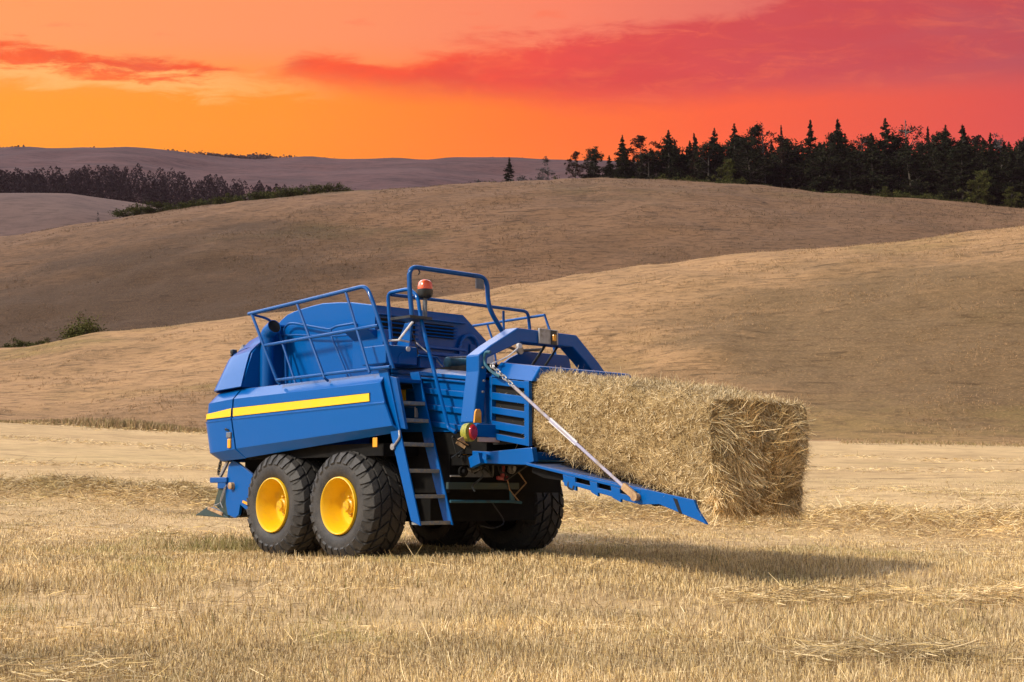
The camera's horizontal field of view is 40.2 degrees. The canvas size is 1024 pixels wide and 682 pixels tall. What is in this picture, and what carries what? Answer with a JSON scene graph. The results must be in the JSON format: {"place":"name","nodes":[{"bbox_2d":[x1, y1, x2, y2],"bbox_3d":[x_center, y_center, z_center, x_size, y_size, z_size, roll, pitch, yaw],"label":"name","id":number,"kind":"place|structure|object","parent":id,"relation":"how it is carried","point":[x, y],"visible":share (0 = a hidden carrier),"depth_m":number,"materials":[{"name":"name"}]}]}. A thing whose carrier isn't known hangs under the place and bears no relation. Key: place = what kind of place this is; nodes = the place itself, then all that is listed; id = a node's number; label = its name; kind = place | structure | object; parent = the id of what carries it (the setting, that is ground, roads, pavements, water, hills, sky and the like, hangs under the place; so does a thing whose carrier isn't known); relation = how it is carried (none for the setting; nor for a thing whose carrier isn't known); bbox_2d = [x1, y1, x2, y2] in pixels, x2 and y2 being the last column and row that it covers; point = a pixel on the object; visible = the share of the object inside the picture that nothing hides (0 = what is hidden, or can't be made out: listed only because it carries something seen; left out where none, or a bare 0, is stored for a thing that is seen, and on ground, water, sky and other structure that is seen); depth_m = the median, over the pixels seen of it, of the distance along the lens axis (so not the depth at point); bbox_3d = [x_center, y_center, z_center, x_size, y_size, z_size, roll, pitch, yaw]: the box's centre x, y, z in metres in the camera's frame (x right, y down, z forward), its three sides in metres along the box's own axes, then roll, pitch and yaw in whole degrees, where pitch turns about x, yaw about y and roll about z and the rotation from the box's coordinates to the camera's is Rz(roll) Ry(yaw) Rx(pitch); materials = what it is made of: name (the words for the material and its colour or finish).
{"place":"outdoors","nodes":[
{"label":"outdoors","id":0,"kind":"place"},
{"bbox_2d":[0,193,159,235],"bbox_3d":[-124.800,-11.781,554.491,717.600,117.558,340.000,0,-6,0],"label":"pale hill","id":1,"kind":"structure","parent":0,"point":[22,213],"depth_m":543.69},
{"bbox_2d":[0,147,656,206],"bbox_3d":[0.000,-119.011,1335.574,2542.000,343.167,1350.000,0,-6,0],"label":"distant ridge","id":2,"kind":"structure","parent":0,"point":[369,174],"depth_m":1526.53,"materials":[{"name":"grey"}]},
{"bbox_2d":[0,163,311,206],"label":"wood","id":3,"kind":"object","parent":2,"relation":"on","point":[119,185],"visible":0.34,"depth_m":821.51,"materials":[{"name":"green plant"}]},
{"bbox_2d":[0,145,522,159],"bbox_3d":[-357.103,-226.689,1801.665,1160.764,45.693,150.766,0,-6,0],"label":"ridge tree line","id":4,"kind":"object","parent":2,"relation":"on","point":[258,156],"visible":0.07,"depth_m":1742.83,"materials":[{"name":"green plant"}]},
{"bbox_2d":[0,226,1023,444],"bbox_3d":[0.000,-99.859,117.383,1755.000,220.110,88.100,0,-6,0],"label":"hill","id":5,"kind":"structure","parent":0,"point":[851,391],"depth_m":87.08,"materials":[{"name":"beige plant"}]},
{"bbox_2d":[2,337,31,347],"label":"bush","id":6,"kind":"object","parent":5,"relation":"on","point":[20,343],"visible":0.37,"depth_m":113.39,"materials":[{"name":"green plant"}]},
{"bbox_2d":[54,309,107,339],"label":"bush","id":7,"kind":"object","parent":5,"relation":"on","point":[83,329],"visible":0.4,"depth_m":113.97,"materials":[{"name":"green plant"}]},
{"bbox_2d":[0,225,1023,443],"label":"dry hill tufts","id":8,"kind":"object","parent":5,"relation":"on","point":[894,243],"visible":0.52,"depth_m":90.35,"materials":[{"name":"plant"}]},
{"bbox_2d":[0,178,1023,347],"bbox_3d":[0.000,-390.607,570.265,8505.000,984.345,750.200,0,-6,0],"label":"hill","id":9,"kind":"structure","parent":0,"point":[189,279],"depth_m":234.47,"materials":[{"name":"brown plant"}]},
{"bbox_2d":[108,205,141,217],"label":"bush","id":10,"kind":"object","parent":9,"relation":"on","point":[117,213],"visible":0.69,"depth_m":279.51,"materials":[{"name":"green plant"}]},
{"bbox_2d":[120,202,155,216],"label":"bush","id":11,"kind":"object","parent":9,"relation":"on","point":[137,212],"visible":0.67,"depth_m":279.52,"materials":[{"name":"green plant"}]},
{"bbox_2d":[139,201,163,213],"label":"bush","id":12,"kind":"object","parent":9,"relation":"on","point":[152,205],"visible":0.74,"depth_m":279.36,"materials":[{"name":"green plant"}]},
{"bbox_2d":[179,198,213,207],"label":"bush","id":13,"kind":"object","parent":9,"relation":"on","point":[190,201],"visible":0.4,"depth_m":279.64,"materials":[{"name":"green plant"}]},
{"bbox_2d":[211,193,240,203],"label":"bush","id":14,"kind":"object","parent":9,"relation":"on","point":[229,198],"visible":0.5,"depth_m":279.32,"materials":[{"name":"green plant"}]},
{"bbox_2d":[227,191,259,201],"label":"bush","id":15,"kind":"object","parent":9,"relation":"on","point":[242,199],"visible":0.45,"depth_m":280.11,"materials":[{"name":"green plant"}]},
{"bbox_2d":[246,189,275,199],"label":"bush","id":16,"kind":"object","parent":9,"relation":"on","point":[262,197],"visible":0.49,"depth_m":279.37,"materials":[{"name":"green plant"}]},
{"bbox_2d":[262,187,292,197],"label":"bush","id":17,"kind":"object","parent":9,"relation":"on","point":[278,194],"visible":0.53,"depth_m":279.79,"materials":[{"name":"green plant"}]},
{"bbox_2d":[277,185,307,196],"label":"bush","id":18,"kind":"object","parent":9,"relation":"on","point":[290,191],"visible":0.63,"depth_m":279.64,"materials":[{"name":"green plant"}]},
{"bbox_2d":[291,182,322,194],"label":"bush","id":19,"kind":"object","parent":9,"relation":"on","point":[301,190],"visible":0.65,"depth_m":280.08,"materials":[{"name":"green plant"}]},
{"bbox_2d":[304,184,337,193],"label":"bush","id":20,"kind":"object","parent":9,"relation":"on","point":[321,190],"visible":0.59,"depth_m":279.73,"materials":[{"name":"green plant"}]},
{"bbox_2d":[320,182,353,192],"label":"bush","id":21,"kind":"object","parent":9,"relation":"on","point":[340,186],"visible":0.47,"depth_m":279.92,"materials":[{"name":"green plant"}]},
{"bbox_2d":[503,157,514,181],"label":"spruce tree","id":22,"kind":"object","parent":9,"relation":"on","point":[509,171],"visible":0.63,"depth_m":291.17,"materials":[{"name":"green plant"}]},
{"bbox_2d":[0,176,1023,339],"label":"hill tufts","id":23,"kind":"object","parent":9,"relation":"on","point":[977,205],"visible":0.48,"depth_m":242.40,"materials":[{"name":"plant"}]},
{"bbox_2d":[536,156,554,179],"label":"spruce tree","id":24,"kind":"object","parent":9,"relation":"on","point":[544,171],"visible":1,"depth_m":294.01,"materials":[{"name":"green plant"}]},
{"bbox_2d":[564,151,589,177],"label":"pine tree","id":25,"kind":"object","parent":9,"relation":"on","point":[575,165],"visible":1,"depth_m":292.28,"materials":[{"name":"green plant"}]},
{"bbox_2d":[578,146,603,177],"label":"pine tree","id":26,"kind":"object","parent":9,"relation":"on","point":[594,157],"visible":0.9,"depth_m":293.69,"materials":[{"name":"green plant"}]},
{"bbox_2d":[602,155,614,177],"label":"spruce tree","id":27,"kind":"object","parent":9,"relation":"on","point":[608,169],"visible":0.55,"depth_m":293.31,"materials":[{"name":"green plant"}]},
{"bbox_2d":[611,145,633,178],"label":"spruce tree","id":28,"kind":"object","parent":9,"relation":"on","point":[624,161],"visible":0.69,"depth_m":291.54,"materials":[{"name":"green plant"}]},
{"bbox_2d":[614,135,638,178],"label":"spruce tree","id":29,"kind":"object","parent":9,"relation":"on","point":[622,140],"visible":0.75,"depth_m":293.54,"materials":[{"name":"green plant"}]},
{"bbox_2d":[627,135,659,176],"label":"pine tree","id":30,"kind":"object","parent":9,"relation":"on","point":[640,139],"visible":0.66,"depth_m":295.63,"materials":[{"name":"green plant"}]},
{"bbox_2d":[634,148,664,178],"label":"pine tree","id":31,"kind":"object","parent":9,"relation":"on","point":[650,154],"visible":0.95,"depth_m":290.29,"materials":[{"name":"green plant"}]},
{"bbox_2d":[642,136,696,175],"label":"pine tree","id":32,"kind":"object","parent":9,"relation":"on","point":[657,145],"visible":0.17,"depth_m":303.35,"materials":[{"name":"green plant"}]},
{"bbox_2d":[654,130,689,179],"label":"spruce tree","id":33,"kind":"object","parent":9,"relation":"on","point":[672,157],"visible":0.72,"depth_m":296.34,"materials":[{"name":"green plant"}]},
{"bbox_2d":[663,139,685,179],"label":"spruce tree","id":34,"kind":"object","parent":9,"relation":"on","point":[678,163],"visible":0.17,"depth_m":300.71,"materials":[{"name":"green plant"}]},
{"bbox_2d":[679,140,697,173],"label":"spruce tree","id":35,"kind":"object","parent":9,"relation":"on","point":[689,151],"visible":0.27,"depth_m":304.43,"materials":[{"name":"green plant"}]},
{"bbox_2d":[689,133,699,181],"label":"spruce tree","id":36,"kind":"object","parent":9,"relation":"on","point":[693,148],"visible":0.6,"depth_m":294.68,"materials":[{"name":"green plant"}]},
{"bbox_2d":[684,154,722,180],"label":"tree","id":37,"kind":"object","parent":9,"relation":"on","point":[696,170],"visible":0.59,"depth_m":294.37,"materials":[{"name":"green plant"}]},
{"bbox_2d":[691,136,723,180],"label":"pine tree","id":38,"kind":"object","parent":9,"relation":"on","point":[712,145],"visible":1,"depth_m":292.41,"materials":[{"name":"green plant"}]},
{"bbox_2d":[698,128,728,182],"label":"spruce tree","id":39,"kind":"object","parent":9,"relation":"on","point":[715,134],"visible":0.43,"depth_m":295.13,"materials":[{"name":"green plant"}]},
{"bbox_2d":[711,158,737,183],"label":"leafy tree","id":40,"kind":"object","parent":9,"relation":"on","point":[727,166],"visible":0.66,"depth_m":287.43,"materials":[{"name":"green plant"}]},
{"bbox_2d":[713,176,747,183],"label":"bush","id":41,"kind":"object","parent":9,"relation":"on","point":[740,180],"visible":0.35,"depth_m":284.80,"materials":[{"name":"green plant"}]},
{"bbox_2d":[722,123,748,183],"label":"spruce tree","id":42,"kind":"object","parent":9,"relation":"on","point":[733,144],"visible":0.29,"depth_m":298.94,"materials":[{"name":"green plant"}]},
{"bbox_2d":[720,141,779,184],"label":"tree","id":43,"kind":"object","parent":9,"relation":"on","point":[752,157],"visible":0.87,"depth_m":290.84,"materials":[{"name":"green plant"}]},
{"bbox_2d":[728,121,774,180],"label":"pine tree","id":44,"kind":"object","parent":9,"relation":"on","point":[751,132],"visible":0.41,"depth_m":297.82,"materials":[{"name":"green plant"}]},
{"bbox_2d":[735,125,782,184],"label":"birch tree","id":45,"kind":"object","parent":9,"relation":"on","point":[758,143],"visible":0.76,"depth_m":298.19,"materials":[{"name":"green plant"}]},
{"bbox_2d":[745,152,779,186],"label":"pine tree","id":46,"kind":"object","parent":9,"relation":"on","point":[767,161],"visible":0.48,"depth_m":293.90,"materials":[{"name":"green plant"}]},
{"bbox_2d":[776,125,787,187],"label":"spruce tree","id":47,"kind":"object","parent":9,"relation":"on","point":[781,171],"visible":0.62,"depth_m":296.53,"materials":[{"name":"green plant"}]},
{"bbox_2d":[763,141,800,188],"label":"spruce tree","id":48,"kind":"object","parent":9,"relation":"on","point":[787,180],"visible":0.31,"depth_m":298.73,"materials":[{"name":"green plant"}]},
{"bbox_2d":[766,134,810,188],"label":"pine tree","id":49,"kind":"object","parent":9,"relation":"on","point":[795,150],"visible":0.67,"depth_m":298.29,"materials":[{"name":"green plant"}]},
{"bbox_2d":[796,120,824,191],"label":"spruce tree","id":50,"kind":"object","parent":9,"relation":"on","point":[810,139],"visible":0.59,"depth_m":297.67,"materials":[{"name":"green plant"}]},
{"bbox_2d":[805,142,848,192],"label":"spruce tree","id":51,"kind":"object","parent":9,"relation":"on","point":[817,180],"visible":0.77,"depth_m":291.66,"materials":[{"name":"green plant"}]},
{"bbox_2d":[805,129,855,189],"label":"pine tree","id":52,"kind":"object","parent":9,"relation":"on","point":[828,148],"visible":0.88,"depth_m":291.18,"materials":[{"name":"green plant"}]},
{"bbox_2d":[816,139,849,192],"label":"spruce tree","id":53,"kind":"object","parent":9,"relation":"on","point":[833,177],"visible":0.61,"depth_m":291.81,"materials":[{"name":"green plant"}]},
{"bbox_2d":[837,145,862,193],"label":"spruce tree","id":54,"kind":"object","parent":9,"relation":"on","point":[851,174],"visible":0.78,"depth_m":289.90,"materials":[{"name":"green plant"}]},
{"bbox_2d":[835,146,870,192],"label":"pine tree","id":55,"kind":"object","parent":9,"relation":"on","point":[856,171],"visible":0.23,"depth_m":293.20,"materials":[{"name":"green plant"}]},
{"bbox_2d":[848,134,870,175],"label":"birch tree","id":56,"kind":"object","parent":9,"relation":"on","point":[863,141],"visible":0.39,"depth_m":296.04,"materials":[{"name":"green plant"}]},
{"bbox_2d":[842,145,880,193],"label":"pine tree","id":57,"kind":"object","parent":9,"relation":"on","point":[856,155],"visible":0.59,"depth_m":291.37,"materials":[{"name":"green plant"}]},
{"bbox_2d":[839,133,898,195],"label":"spruce tree","id":58,"kind":"object","parent":9,"relation":"on","point":[874,179],"visible":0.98,"depth_m":288.70,"materials":[{"name":"green plant"}]},
{"bbox_2d":[848,134,909,194],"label":"pine tree","id":59,"kind":"object","parent":9,"relation":"on","point":[880,151],"visible":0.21,"depth_m":296.40,"materials":[{"name":"green plant"}]},
{"bbox_2d":[876,118,901,183],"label":"spruce tree","id":60,"kind":"object","parent":9,"relation":"on","point":[884,134],"visible":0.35,"depth_m":298.35,"materials":[{"name":"green plant"}]},
{"bbox_2d":[876,153,902,193],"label":"pine tree","id":61,"kind":"object","parent":9,"relation":"on","point":[887,163],"visible":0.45,"depth_m":292.83,"materials":[{"name":"green plant"}]},
{"bbox_2d":[875,131,927,178],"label":"pine tree","id":62,"kind":"object","parent":9,"relation":"on","point":[897,139],"visible":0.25,"depth_m":296.55,"materials":[{"name":"green plant"}]},
{"bbox_2d":[878,121,926,152],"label":"birch tree","id":63,"kind":"object","parent":9,"relation":"on","point":[910,131],"visible":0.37,"depth_m":300.85,"materials":[{"name":"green plant"}]},
{"bbox_2d":[894,137,929,192],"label":"spruce tree","id":64,"kind":"object","parent":9,"relation":"on","point":[904,183],"visible":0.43,"depth_m":292.52,"materials":[{"name":"green plant"}]},
{"bbox_2d":[893,146,935,194],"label":"pine tree","id":65,"kind":"object","parent":9,"relation":"on","point":[906,157],"visible":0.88,"depth_m":290.34,"materials":[{"name":"green plant"}]},
{"bbox_2d":[901,145,933,197],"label":"spruce tree","id":66,"kind":"object","parent":9,"relation":"on","point":[919,157],"visible":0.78,"depth_m":290.11,"materials":[{"name":"green plant"}]},
{"bbox_2d":[913,191,945,199],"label":"bush","id":67,"kind":"object","parent":9,"relation":"on","point":[936,197],"visible":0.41,"depth_m":282.44,"materials":[{"name":"green plant"}]},
{"bbox_2d":[911,128,951,185],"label":"pine tree","id":68,"kind":"object","parent":9,"relation":"on","point":[930,149],"visible":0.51,"depth_m":293.56,"materials":[{"name":"green plant"}]},
{"bbox_2d":[918,135,972,196],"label":"pine tree","id":69,"kind":"object","parent":9,"relation":"on","point":[936,168],"visible":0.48,"depth_m":290.56,"materials":[{"name":"green plant"}]},
{"bbox_2d":[933,146,971,200],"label":"spruce tree","id":70,"kind":"object","parent":9,"relation":"on","point":[949,184],"visible":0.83,"depth_m":287.41,"materials":[{"name":"green plant"}]},
{"bbox_2d":[931,135,979,199],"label":"pine tree","id":71,"kind":"object","parent":9,"relation":"on","point":[967,147],"visible":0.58,"depth_m":290.18,"materials":[{"name":"green plant"}]},
{"bbox_2d":[947,139,975,201],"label":"spruce tree","id":72,"kind":"object","parent":9,"relation":"on","point":[960,166],"visible":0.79,"depth_m":286.12,"materials":[{"name":"green plant"}]},
{"bbox_2d":[945,152,992,202],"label":"pine tree","id":73,"kind":"object","parent":9,"relation":"on","point":[969,157],"visible":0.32,"depth_m":286.25,"materials":[{"name":"green plant"}]},
{"bbox_2d":[957,170,995,204],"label":"leafy tree","id":74,"kind":"object","parent":9,"relation":"on","point":[980,195],"visible":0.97,"depth_m":279.76,"materials":[{"name":"green plant"}]},
{"bbox_2d":[961,142,1002,193],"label":"spruce tree","id":75,"kind":"object","parent":9,"relation":"on","point":[975,155],"visible":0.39,"depth_m":287.54,"materials":[{"name":"green plant"}]},
{"bbox_2d":[969,134,998,159],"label":"pine tree","id":76,"kind":"object","parent":9,"relation":"on","point":[975,139],"visible":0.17,"depth_m":299.35,"materials":[{"name":"green plant"}]},
{"bbox_2d":[972,137,1003,204],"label":"spruce tree","id":77,"kind":"object","parent":9,"relation":"on","point":[984,149],"visible":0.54,"depth_m":285.84,"materials":[{"name":"green plant"}]},
{"bbox_2d":[978,154,1006,202],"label":"spruce tree","id":78,"kind":"object","parent":9,"relation":"on","point":[997,190],"visible":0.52,"depth_m":284.91,"materials":[{"name":"green plant"}]},
{"bbox_2d":[988,146,1005,205],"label":"spruce tree","id":79,"kind":"object","parent":9,"relation":"on","point":[994,161],"visible":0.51,"depth_m":287.49,"materials":[{"name":"green plant"}]},
{"bbox_2d":[991,133,1006,166],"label":"birch tree","id":80,"kind":"object","parent":9,"relation":"on","point":[999,144],"visible":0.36,"depth_m":298.25,"materials":[{"name":"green plant"}]},
{"bbox_2d":[997,141,1006,205],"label":"spruce tree","id":81,"kind":"object","parent":9,"relation":"on","point":[1004,146],"visible":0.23,"depth_m":296.16,"materials":[{"name":"green plant"}]},
{"bbox_2d":[996,159,1017,206],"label":"pine tree","id":82,"kind":"object","parent":9,"relation":"on","point":[1001,168],"visible":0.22,"depth_m":293.04,"materials":[{"name":"green plant"}]},
{"bbox_2d":[998,141,1023,203],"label":"spruce tree","id":83,"kind":"object","parent":9,"relation":"on","point":[1010,164],"visible":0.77,"depth_m":287.23,"materials":[{"name":"green plant"}]},
{"bbox_2d":[1001,186,1021,207],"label":"leafy tree","id":84,"kind":"object","parent":9,"relation":"on","point":[1011,202],"visible":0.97,"depth_m":278.40,"materials":[{"name":"green plant"}]},
{"bbox_2d":[1002,154,1023,206],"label":"spruce tree","id":85,"kind":"object","parent":9,"relation":"on","point":[1016,174],"visible":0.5,"depth_m":287.99,"materials":[{"name":"green plant"}]},
{"bbox_2d":[1008,137,1023,171],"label":"pine tree","id":86,"kind":"object","parent":9,"relation":"on","point":[1020,146],"visible":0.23,"depth_m":294.92,"materials":[{"name":"green plant"}]},
{"bbox_2d":[0,422,1023,681],"bbox_3d":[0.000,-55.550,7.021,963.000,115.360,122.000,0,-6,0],"label":"stubble field","id":87,"kind":"structure","parent":0,"point":[58,450],"depth_m":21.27,"materials":[{"name":"beige plant"}]},
{"bbox_2d":[0,630,176,681],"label":"straw litter","id":88,"kind":"object","parent":87,"relation":"on","point":[40,666],"visible":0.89,"depth_m":8.87,"materials":[{"name":"beige plant"}]},
{"bbox_2d":[196,265,708,558],"bbox_3d":[-0.797,0.939,16.881,3.175,3.312,9.420,6,-8,-43],"label":"square baler","id":89,"kind":"object","parent":87,"relation":"on","point":[348,427],"visible":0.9,"depth_m":16.06,"materials":[{"name":"blue paint"}]},
{"bbox_2d":[504,365,815,541],"bbox_3d":[1.492,1.092,14.227,1.888,1.817,3.353,6,-8,-43],"label":"straw bale","id":90,"kind":"object","parent":89,"relation":"on","point":[725,451],"visible":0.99,"depth_m":13.37},
{"bbox_2d":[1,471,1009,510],"bbox_3d":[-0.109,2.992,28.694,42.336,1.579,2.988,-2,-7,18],"label":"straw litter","id":91,"kind":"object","parent":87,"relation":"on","point":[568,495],"visible":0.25,"depth_m":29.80,"materials":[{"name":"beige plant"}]},
{"bbox_2d":[7,530,1013,681],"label":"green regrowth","id":92,"kind":"object","parent":87,"relation":"on","point":[233,545],"visible":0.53,"depth_m":17.67,"materials":[{"name":"grass"}]},
{"bbox_2d":[0,465,1023,542],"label":"raked straw","id":93,"kind":"object","parent":87,"relation":"on","point":[819,513],"visible":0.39,"depth_m":22.45,"materials":[{"name":"beige plant"}]},
{"bbox_2d":[0,456,1023,499],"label":"straw litter","id":94,"kind":"object","parent":87,"relation":"on","point":[215,469],"visible":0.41,"depth_m":35.05,"materials":[{"name":"beige plant"}]},
{"bbox_2d":[1,434,1023,475],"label":"straw litter","id":95,"kind":"object","parent":87,"relation":"on","point":[191,446],"visible":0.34,"depth_m":44.68,"materials":[{"name":"beige plant"}]},
{"bbox_2d":[23,420,1023,462],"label":"straw litter","id":96,"kind":"object","parent":87,"relation":"on","point":[85,426],"visible":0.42,"depth_m":48.20,"materials":[{"name":"beige plant"}]},
{"bbox_2d":[695,572,1023,614],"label":"straw litter","id":97,"kind":"object","parent":87,"relation":"on","point":[1018,596],"visible":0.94,"depth_m":11.70,"materials":[{"name":"beige plant"}]},
{"bbox_2d":[754,628,1023,671],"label":"straw litter","id":98,"kind":"object","parent":87,"relation":"on","point":[807,652],"visible":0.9,"depth_m":9.46,"materials":[{"name":"beige plant"}]},
{"bbox_2d":[0,416,1023,447],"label":"verge grass","id":99,"kind":"structure","parent":0,"point":[131,424],"depth_m":59.43,"materials":[{"name":"plant"}]},
{"bbox_2d":[0,0,1023,160],"label":"sky","id":100,"kind":"structure","parent":0,"point":[339,79],"materials":[{"name":"orange"}]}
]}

